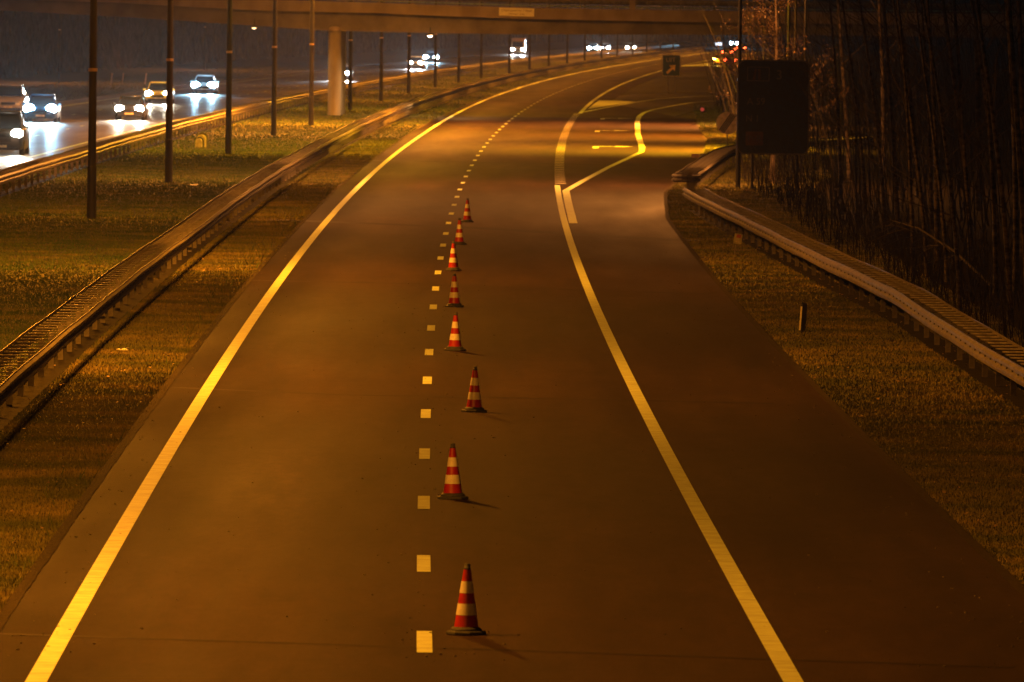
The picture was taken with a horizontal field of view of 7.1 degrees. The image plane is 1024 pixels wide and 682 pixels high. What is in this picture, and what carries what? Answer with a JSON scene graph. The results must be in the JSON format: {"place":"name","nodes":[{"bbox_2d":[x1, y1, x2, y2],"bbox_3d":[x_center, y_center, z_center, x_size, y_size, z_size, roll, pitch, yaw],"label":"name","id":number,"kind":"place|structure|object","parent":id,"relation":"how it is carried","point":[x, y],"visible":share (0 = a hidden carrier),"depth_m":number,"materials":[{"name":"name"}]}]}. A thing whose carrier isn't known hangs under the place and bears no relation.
{"place":"outdoors","nodes":[
{"label":"outdoors","id":0,"kind":"place"},
{"bbox_2d":[0,42,712,169],"bbox_3d":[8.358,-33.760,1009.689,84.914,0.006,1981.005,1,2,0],"label":"road","id":1,"kind":"structure","parent":0,"point":[49,137],"depth_m":567.03,"materials":[{"name":"grey asphalt"}]},
{"bbox_2d":[0,84,28,112],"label":"car","id":2,"kind":"object","parent":1,"relation":"on","point":[13,96],"visible":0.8,"depth_m":502.38,"materials":[{"name":"paint"}]},
{"bbox_2d":[0,111,29,154],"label":"car","id":3,"kind":"object","parent":1,"relation":"on","point":[14,132],"visible":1,"depth_m":361.36,"materials":[{"name":"paint"}]},
{"bbox_2d":[22,93,60,121],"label":"car","id":4,"kind":"object","parent":1,"relation":"on","point":[42,106],"visible":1,"depth_m":464.34,"materials":[{"name":"paint"}]},
{"bbox_2d":[113,95,148,119],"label":"car","id":5,"kind":"object","parent":1,"relation":"on","point":[131,106],"visible":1,"depth_m":477.77,"materials":[{"name":"paint"}]},
{"bbox_2d":[143,81,174,102],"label":"car","id":6,"kind":"object","parent":1,"relation":"on","point":[156,91],"visible":0.68,"depth_m":562.56,"materials":[{"name":"paint"}]},
{"bbox_2d":[190,75,218,93],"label":"car","id":7,"kind":"object","parent":1,"relation":"on","point":[205,83],"visible":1,"depth_m":629.85,"materials":[{"name":"paint"}]},
{"bbox_2d":[346,65,353,80],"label":"car","id":8,"kind":"object","parent":1,"relation":"on","point":[347,72],"visible":0.13,"depth_m":765.75,"materials":[{"name":"paint"}]},
{"bbox_2d":[410,56,424,68],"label":"car","id":9,"kind":"object","parent":1,"relation":"on","point":[417,61],"visible":0.75,"depth_m":934.35,"materials":[{"name":"paint"}]},
{"bbox_2d":[423,51,439,62],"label":"car","id":10,"kind":"object","parent":1,"relation":"on","point":[429,56],"visible":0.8,"depth_m":1056.22,"materials":[{"name":"paint"}]},
{"bbox_2d":[511,38,525,54],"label":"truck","id":11,"kind":"object","parent":1,"relation":"on","point":[518,45],"visible":0.94,"depth_m":1278.15,"materials":[{"name":"paint"}]},
{"bbox_2d":[587,44,599,51],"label":"car","id":12,"kind":"object","parent":1,"relation":"on","point":[593,47],"visible":0.96,"depth_m":1397.44,"materials":[{"name":"paint"}]},
{"bbox_2d":[600,43,610,49],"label":"car","id":13,"kind":"object","parent":1,"relation":"on","point":[606,46],"visible":0.69,"depth_m":1423.32,"materials":[{"name":"paint"}]},
{"bbox_2d":[625,43,636,47],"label":"car","id":14,"kind":"object","parent":1,"relation":"on","point":[629,45],"visible":0.54,"depth_m":1435.70,"materials":[{"name":"paint"}]},
{"bbox_2d":[117,62,623,151],"bbox_3d":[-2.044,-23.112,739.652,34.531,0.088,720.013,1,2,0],"label":"median grass","id":15,"kind":"structure","parent":0,"point":[300,130],"depth_m":494.83,"materials":[{"name":"green plant"}]},
{"bbox_2d":[14,0,993,15],"label":"sky","id":16,"kind":"structure","parent":0,"point":[314,0],"materials":[{"name":"black"}]},
{"bbox_2d":[0,43,1023,681],"bbox_3d":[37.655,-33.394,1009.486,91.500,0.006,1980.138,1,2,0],"label":"road","id":17,"kind":"structure","parent":0,"point":[588,301],"depth_m":114.13,"materials":[{"name":"grey asphalt"}]},
{"bbox_2d":[437,443,467,499],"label":"traffic cone","id":18,"kind":"object","parent":17,"relation":"on","point":[452,488],"visible":1,"depth_m":109.61,"materials":[{"name":"plastic"}]},
{"bbox_2d":[445,241,460,270],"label":"traffic cone","id":19,"kind":"object","parent":17,"relation":"on","point":[453,264],"visible":1,"depth_m":206.55,"materials":[{"name":"plastic"}]},
{"bbox_2d":[445,273,463,306],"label":"traffic cone","id":20,"kind":"object","parent":17,"relation":"on","point":[454,300],"visible":1,"depth_m":181.12,"materials":[{"name":"plastic"}]},
{"bbox_2d":[444,312,465,350],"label":"traffic cone","id":21,"kind":"object","parent":17,"relation":"on","point":[455,341],"visible":1,"depth_m":157.69,"materials":[{"name":"plastic"}]},
{"bbox_2d":[455,218,466,244],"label":"traffic cone","id":22,"kind":"object","parent":17,"relation":"on","point":[459,240],"visible":0.86,"depth_m":229.88,"materials":[{"name":"plastic"}]},
{"bbox_2d":[446,563,485,635],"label":"traffic cone","id":23,"kind":"object","parent":17,"relation":"on","point":[466,622],"visible":1,"depth_m":85.74,"materials":[{"name":"plastic"}]},
{"bbox_2d":[461,198,473,221],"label":"traffic cone","id":24,"kind":"object","parent":17,"relation":"on","point":[467,216],"visible":0.97,"depth_m":254.56,"materials":[{"name":"plastic"}]},
{"bbox_2d":[461,366,486,412],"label":"traffic cone","id":25,"kind":"object","parent":17,"relation":"on","point":[474,403],"visible":1,"depth_m":133.56,"materials":[{"name":"plastic"}]},
{"bbox_2d":[715,37,721,51],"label":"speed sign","id":26,"kind":"object","parent":17,"relation":"on","point":[718,39],"visible":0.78,"depth_m":1216.26,"materials":[{"name":"metal"}]},
{"bbox_2d":[713,54,725,64],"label":"car","id":27,"kind":"object","parent":17,"relation":"on","point":[716,56],"visible":0.33,"depth_m":1068.04,"materials":[{"name":"paint"}]},
{"bbox_2d":[724,55,737,65],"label":"car","id":28,"kind":"object","parent":17,"relation":"on","point":[728,60],"visible":0.21,"depth_m":1048.33,"materials":[{"name":"paint"}]},
{"bbox_2d":[0,18,1023,606],"bbox_3d":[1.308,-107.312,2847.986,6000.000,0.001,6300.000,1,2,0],"label":"ground","id":29,"kind":"structure","parent":0,"point":[688,82],"depth_m":443.54,"materials":[{"name":"green plant"}]},
{"bbox_2d":[87,0,96,218],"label":"lamp post","id":30,"kind":"object","parent":29,"relation":"on","point":[91,182],"visible":0.98,"depth_m":253.40,"materials":[{"name":"metal"}]},
{"bbox_2d":[0,148,337,431],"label":"median grass","id":31,"kind":"structure","parent":29,"relation":"on","point":[219,177],"depth_m":257.57,"materials":[{"name":"green plant"}]},
{"bbox_2d":[165,0,173,182],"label":"lamp post","id":32,"kind":"object","parent":29,"relation":"on","point":[169,128],"visible":0.98,"depth_m":307.87,"materials":[{"name":"metal"}]},
{"bbox_2d":[195,132,207,146],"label":"marker stone","id":33,"kind":"object","parent":29,"relation":"on","point":[201,140],"visible":1,"depth_m":386.20,"materials":[{"name":"yellow stone"}]},
{"bbox_2d":[0,138,402,621],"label":"verge grass","id":34,"kind":"structure","parent":29,"relation":"on","point":[333,163],"depth_m":146.04,"materials":[{"name":"green plant"}]},
{"bbox_2d":[225,0,231,153],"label":"lamp post","id":35,"kind":"object","parent":29,"relation":"on","point":[228,135],"visible":1,"depth_m":369.79,"materials":[{"name":"metal"}]},
{"bbox_2d":[0,72,466,196],"bbox_3d":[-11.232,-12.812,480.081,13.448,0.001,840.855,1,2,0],"label":"bare soil","id":36,"kind":"structure","parent":29,"relation":"on","point":[29,184],"depth_m":373.40,"materials":[{"name":"brown soil"}]},
{"bbox_2d":[0,101,475,629],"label":"verge dirt","id":37,"kind":"structure","parent":29,"relation":"on","point":[54,543],"depth_m":118.09,"materials":[{"name":"brown soil"}]},
{"bbox_2d":[271,0,276,135],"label":"lamp post","id":38,"kind":"object","parent":29,"relation":"on","point":[274,88],"visible":0.95,"depth_m":426.66,"materials":[{"name":"metal"}]},
{"bbox_2d":[0,73,550,429],"bbox_3d":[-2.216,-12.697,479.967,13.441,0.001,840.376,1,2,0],"label":"bare soil","id":39,"kind":"structure","parent":29,"relation":"on","point":[9,413],"depth_m":172.82,"materials":[{"name":"brown soil"}]},
{"bbox_2d":[0,0,563,78],"bbox_3d":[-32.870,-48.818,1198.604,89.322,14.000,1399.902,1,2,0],"label":"woodland","id":40,"kind":"object","parent":29,"relation":"on","point":[29,41],"visible":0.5,"depth_m":962.25,"materials":[{"name":"black plant"}]},
{"bbox_2d":[24,49,557,100],"bbox_3d":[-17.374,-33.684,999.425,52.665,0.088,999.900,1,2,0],"label":"grass","id":41,"kind":"structure","parent":29,"relation":"on","point":[100,94],"depth_m":783.89,"materials":[{"name":"green plant"}]},
{"bbox_2d":[308,0,313,124],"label":"lamp post","id":42,"kind":"object","parent":29,"relation":"on","point":[311,93],"visible":1,"depth_m":466.15,"materials":[{"name":"metal"}]},
{"bbox_2d":[0,45,678,194],"bbox_3d":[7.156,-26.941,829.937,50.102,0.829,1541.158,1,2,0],"label":"guardrail","id":43,"kind":"object","parent":29,"relation":"on","point":[13,173],"visible":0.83,"depth_m":428.68,"materials":[{"name":"metal"}]},
{"bbox_2d":[348,0,352,109],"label":"lamp post","id":44,"kind":"object","parent":29,"relation":"on","point":[350,75],"visible":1,"depth_m":538.73,"materials":[{"name":"metal"}]},
{"bbox_2d":[0,47,706,416],"bbox_3d":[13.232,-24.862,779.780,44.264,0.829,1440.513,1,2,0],"label":"guardrail","id":45,"kind":"object","parent":29,"relation":"on","point":[200,221],"visible":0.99,"depth_m":207.27,"materials":[{"name":"metal"}]},
{"bbox_2d":[379,1,382,100],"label":"lamp post","id":46,"kind":"object","parent":29,"relation":"on","point":[381,71],"visible":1,"depth_m":595.53,"materials":[{"name":"metal"}]},
{"bbox_2d":[407,0,410,92],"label":"lamp post","id":47,"kind":"object","parent":29,"relation":"on","point":[408,62],"visible":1,"depth_m":656.67,"materials":[{"name":"metal"}]},
{"bbox_2d":[434,0,436,86],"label":"lamp post","id":48,"kind":"object","parent":29,"relation":"on","point":[435,59],"visible":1,"depth_m":710.84,"materials":[{"name":"metal"}]},
{"bbox_2d":[457,1,460,82],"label":"lamp post","id":49,"kind":"object","parent":29,"relation":"on","point":[458,70],"visible":0.62,"depth_m":762.51,"materials":[{"name":"metal"}]},
{"bbox_2d":[480,2,482,77],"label":"lamp post","id":50,"kind":"object","parent":29,"relation":"on","point":[481,55],"visible":0.55,"depth_m":815.44,"materials":[{"name":"metal"}]},
{"bbox_2d":[508,3,510,73],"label":"lamp post","id":51,"kind":"object","parent":29,"relation":"on","point":[509,56],"visible":0.62,"depth_m":883.81,"materials":[{"name":"metal"}]},
{"bbox_2d":[0,0,1023,114],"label":"road bridge","id":52,"kind":"structure","parent":29,"relation":"on","point":[336,20],"depth_m":512.15,"materials":[{"name":"concrete"}]},
{"bbox_2d":[528,3,530,69],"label":"lamp post","id":53,"kind":"object","parent":29,"relation":"on","point":[529,62],"visible":0.54,"depth_m":940.77,"materials":[{"name":"metal"}]},
{"bbox_2d":[548,3,549,65],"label":"lamp post","id":54,"kind":"object","parent":29,"relation":"on","point":[549,47],"visible":0.54,"depth_m":997.75,"materials":[{"name":"metal"}]},
{"bbox_2d":[566,4,568,62],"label":"lamp post","id":55,"kind":"object","parent":29,"relation":"on","point":[567,45],"visible":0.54,"depth_m":1054.75,"materials":[{"name":"metal"}]},
{"bbox_2d":[584,4,585,60],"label":"lamp post","id":56,"kind":"object","parent":29,"relation":"on","point":[585,44],"visible":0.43,"depth_m":1111.71,"materials":[{"name":"metal"}]},
{"bbox_2d":[600,4,602,57],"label":"lamp post","id":57,"kind":"object","parent":29,"relation":"on","point":[601,39],"visible":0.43,"depth_m":1168.68,"materials":[{"name":"metal"}]},
{"bbox_2d":[616,5,618,55],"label":"lamp post","id":58,"kind":"object","parent":29,"relation":"on","point":[617,42],"visible":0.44,"depth_m":1225.66,"materials":[{"name":"metal"}]},
{"bbox_2d":[646,35,647,52],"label":"lamp post","id":59,"kind":"object","parent":29,"relation":"on","point":[646,43],"visible":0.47,"depth_m":1339.63,"materials":[{"name":"metal"}]},
{"bbox_2d":[672,6,673,49],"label":"lamp post","id":60,"kind":"object","parent":29,"relation":"on","point":[673,40],"visible":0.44,"depth_m":1453.58,"materials":[{"name":"metal"}]},
{"bbox_2d":[691,154,704,157],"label":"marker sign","id":61,"kind":"object","parent":29,"relation":"on","point":[696,155],"visible":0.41,"depth_m":341.87,"materials":[{"name":"plastic"}]},
{"bbox_2d":[693,104,735,147],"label":"island grass","id":62,"kind":"structure","parent":29,"relation":"on","point":[706,117],"depth_m":516.46,"materials":[{"name":"green plant"}]},
{"bbox_2d":[716,100,736,145],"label":"round sign","id":63,"kind":"object","parent":29,"relation":"on","point":[726,123],"visible":0.77,"depth_m":370.48,"materials":[{"name":"grey metal"}]},
{"bbox_2d":[733,233,742,258],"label":"distance marker","id":64,"kind":"object","parent":29,"relation":"on","point":[737,239],"visible":0.99,"depth_m":218.99,"materials":[{"name":"metal"}]},
{"bbox_2d":[735,0,741,187],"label":"lamp post","id":65,"kind":"object","parent":29,"relation":"on","point":[738,168],"visible":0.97,"depth_m":310.73,"materials":[{"name":"metal"}]},
{"bbox_2d":[672,136,869,189],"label":"guardrail","id":66,"kind":"object","parent":29,"relation":"on","point":[699,170],"visible":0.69,"depth_m":325.03,"materials":[{"name":"metal"}]},
{"bbox_2d":[571,0,1023,46],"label":"woodland","id":67,"kind":"object","parent":29,"relation":"on","point":[656,38],"visible":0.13,"depth_m":1966.00,"materials":[{"name":"brown plant"}]},
{"bbox_2d":[799,303,806,331],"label":"reflector post","id":68,"kind":"object","parent":29,"relation":"on","point":[803,315],"visible":1,"depth_m":169.49,"materials":[{"name":"black plastic"}]},
{"bbox_2d":[664,126,1023,596],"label":"verge grass","id":69,"kind":"structure","parent":29,"relation":"on","point":[722,177],"depth_m":151.60,"materials":[{"name":"green plant"}]},
{"bbox_2d":[682,187,1023,395],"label":"guardrail","id":70,"kind":"object","parent":29,"relation":"on","point":[896,291],"visible":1,"depth_m":179.24,"materials":[{"name":"metal"}]},
{"bbox_2d":[688,210,1023,408],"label":"bare soil","id":71,"kind":"structure","parent":29,"relation":"on","point":[989,381],"depth_m":174.40,"materials":[{"name":"brown soil"}]},
{"bbox_2d":[4,170,1022,567],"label":"fallen leaves","id":72,"kind":"object","parent":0,"point":[712,270],"depth_m":192.62,"materials":[{"name":"brown plant"}]},
{"bbox_2d":[615,91,851,115],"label":"exit road","id":73,"kind":"structure","parent":0,"point":[671,99],"depth_m":619.96,"materials":[{"name":"grey asphalt"}]},
{"bbox_2d":[662,55,679,93],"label":"exit sign","id":74,"kind":"object","parent":73,"relation":"on","point":[670,65],"visible":0.98,"depth_m":679.03,"materials":[{"name":"metal"}]},
{"bbox_2d":[737,120,1023,366],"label":"woodland floor","id":75,"kind":"structure","parent":0,"point":[946,207],"depth_m":278.45,"materials":[{"name":"brown plant"}]},
{"bbox_2d":[737,59,809,188],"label":"direction sign","id":76,"kind":"object","parent":75,"relation":"on","point":[762,115],"visible":0.99,"depth_m":309.00,"materials":[{"name":"metal"}]},
{"bbox_2d":[708,0,851,182],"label":"leafy tree","id":77,"kind":"object","parent":75,"relation":"on","point":[775,26],"visible":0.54,"depth_m":319.87,"materials":[{"name":"brown plant"}]},
{"bbox_2d":[786,0,790,59],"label":"lamp post","id":78,"kind":"object","parent":75,"relation":"on","point":[788,19],"visible":0.22,"depth_m":396.65,"materials":[{"name":"metal"}]},
{"bbox_2d":[794,0,796,59],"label":"lamp post","id":79,"kind":"object","parent":75,"relation":"on","point":[795,28],"visible":0.13,"depth_m":439.63,"materials":[{"name":"metal"}]},
{"bbox_2d":[804,0,806,60],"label":"lamp post","id":80,"kind":"object","parent":75,"relation":"on","point":[805,17],"visible":0.21,"depth_m":481.59,"materials":[{"name":"metal"}]},
{"bbox_2d":[728,0,896,213],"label":"birch tree","id":81,"kind":"object","parent":75,"relation":"on","point":[859,131],"visible":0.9,"depth_m":272.67,"materials":[{"name":"brown plant"}]},
{"bbox_2d":[775,0,856,197],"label":"birch tree","id":82,"kind":"object","parent":75,"relation":"on","point":[837,110],"visible":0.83,"depth_m":294.59,"materials":[{"name":"brown plant"}]},
{"bbox_2d":[751,0,918,196],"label":"birch tree","id":83,"kind":"object","parent":75,"relation":"on","point":[911,99],"visible":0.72,"depth_m":297.64,"materials":[{"name":"brown plant"}]},
{"bbox_2d":[686,0,1023,276],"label":"woodland","id":84,"kind":"object","parent":75,"relation":"on","point":[1000,102],"visible":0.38,"depth_m":328.94,"materials":[{"name":"brown plant"}]},
{"bbox_2d":[768,0,952,275],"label":"birch tree","id":85,"kind":"object","parent":75,"relation":"on","point":[919,187],"visible":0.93,"depth_m":207.70,"materials":[{"name":"brown plant"}]},
{"bbox_2d":[726,0,999,223],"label":"birch tree","id":86,"kind":"object","parent":75,"relation":"on","point":[877,132],"visible":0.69,"depth_m":258.85,"materials":[{"name":"brown plant"}]},
{"bbox_2d":[716,129,1023,364],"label":"brushwood","id":87,"kind":"object","parent":75,"relation":"on","point":[841,207],"visible":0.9,"depth_m":217.47,"materials":[{"name":"brown plant"}]},
{"bbox_2d":[836,0,909,180],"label":"birch tree","id":88,"kind":"object","parent":75,"relation":"on","point":[844,104],"visible":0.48,"depth_m":325.34,"materials":[{"name":"brown plant"}]},
{"bbox_2d":[839,0,931,277],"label":"birch tree","id":89,"kind":"object","parent":75,"relation":"on","point":[908,140],"visible":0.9,"depth_m":205.71,"materials":[{"name":"brown plant"}]},
{"bbox_2d":[802,0,983,281],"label":"birch tree","id":90,"kind":"object","parent":75,"relation":"on","point":[940,197],"visible":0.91,"depth_m":202.97,"materials":[{"name":"brown plant"}]},
{"bbox_2d":[768,0,1023,311],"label":"birch tree","id":91,"kind":"object","parent":75,"relation":"on","point":[953,224],"visible":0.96,"depth_m":180.37,"materials":[{"name":"brown plant"}]},
{"bbox_2d":[771,0,1023,319],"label":"birch tree","id":92,"kind":"object","parent":75,"relation":"on","point":[1002,201],"visible":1,"depth_m":177.04,"materials":[{"name":"brown plant"}]},
{"bbox_2d":[815,0,1001,239],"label":"birch tree","id":93,"kind":"object","parent":75,"relation":"on","point":[947,36],"visible":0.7,"depth_m":241.20,"materials":[{"name":"brown plant"}]},
{"bbox_2d":[865,1,951,228],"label":"birch tree","id":94,"kind":"object","parent":75,"relation":"on","point":[930,173],"visible":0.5,"depth_m":252.82,"materials":[{"name":"brown plant"}]},
{"bbox_2d":[870,0,948,182],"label":"birch tree","id":95,"kind":"object","parent":75,"relation":"on","point":[881,57],"visible":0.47,"depth_m":320.98,"materials":[{"name":"brown plant"}]},
{"bbox_2d":[807,0,1023,250],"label":"birch tree","id":96,"kind":"object","parent":75,"relation":"on","point":[982,73],"visible":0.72,"depth_m":230.62,"materials":[{"name":"brown plant"}]},
{"bbox_2d":[854,0,988,234],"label":"birch tree","id":97,"kind":"object","parent":75,"relation":"on","point":[894,148],"visible":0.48,"depth_m":246.14,"materials":[{"name":"brown plant"}]},
{"bbox_2d":[867,0,1023,266],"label":"birch tree","id":98,"kind":"object","parent":75,"relation":"on","point":[936,198],"visible":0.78,"depth_m":212.56,"materials":[{"name":"brown plant"}]},
{"bbox_2d":[899,0,1023,266],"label":"birch tree","id":99,"kind":"object","parent":75,"relation":"on","point":[963,135],"visible":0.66,"depth_m":212.94,"materials":[{"name":"brown plant"}]},
{"bbox_2d":[905,0,1023,298],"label":"birch tree","id":100,"kind":"object","parent":75,"relation":"on","point":[994,222],"visible":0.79,"depth_m":190.89,"materials":[{"name":"brown plant"}]},
{"bbox_2d":[939,0,1023,290],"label":"birch tree","id":101,"kind":"object","parent":75,"relation":"on","point":[1015,197],"visible":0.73,"depth_m":196.66,"materials":[{"name":"brown plant"}]},
{"bbox_2d":[973,0,1022,210],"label":"birch tree","id":102,"kind":"object","parent":75,"relation":"on","point":[978,92],"visible":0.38,"depth_m":278.26,"materials":[{"name":"brown plant"}]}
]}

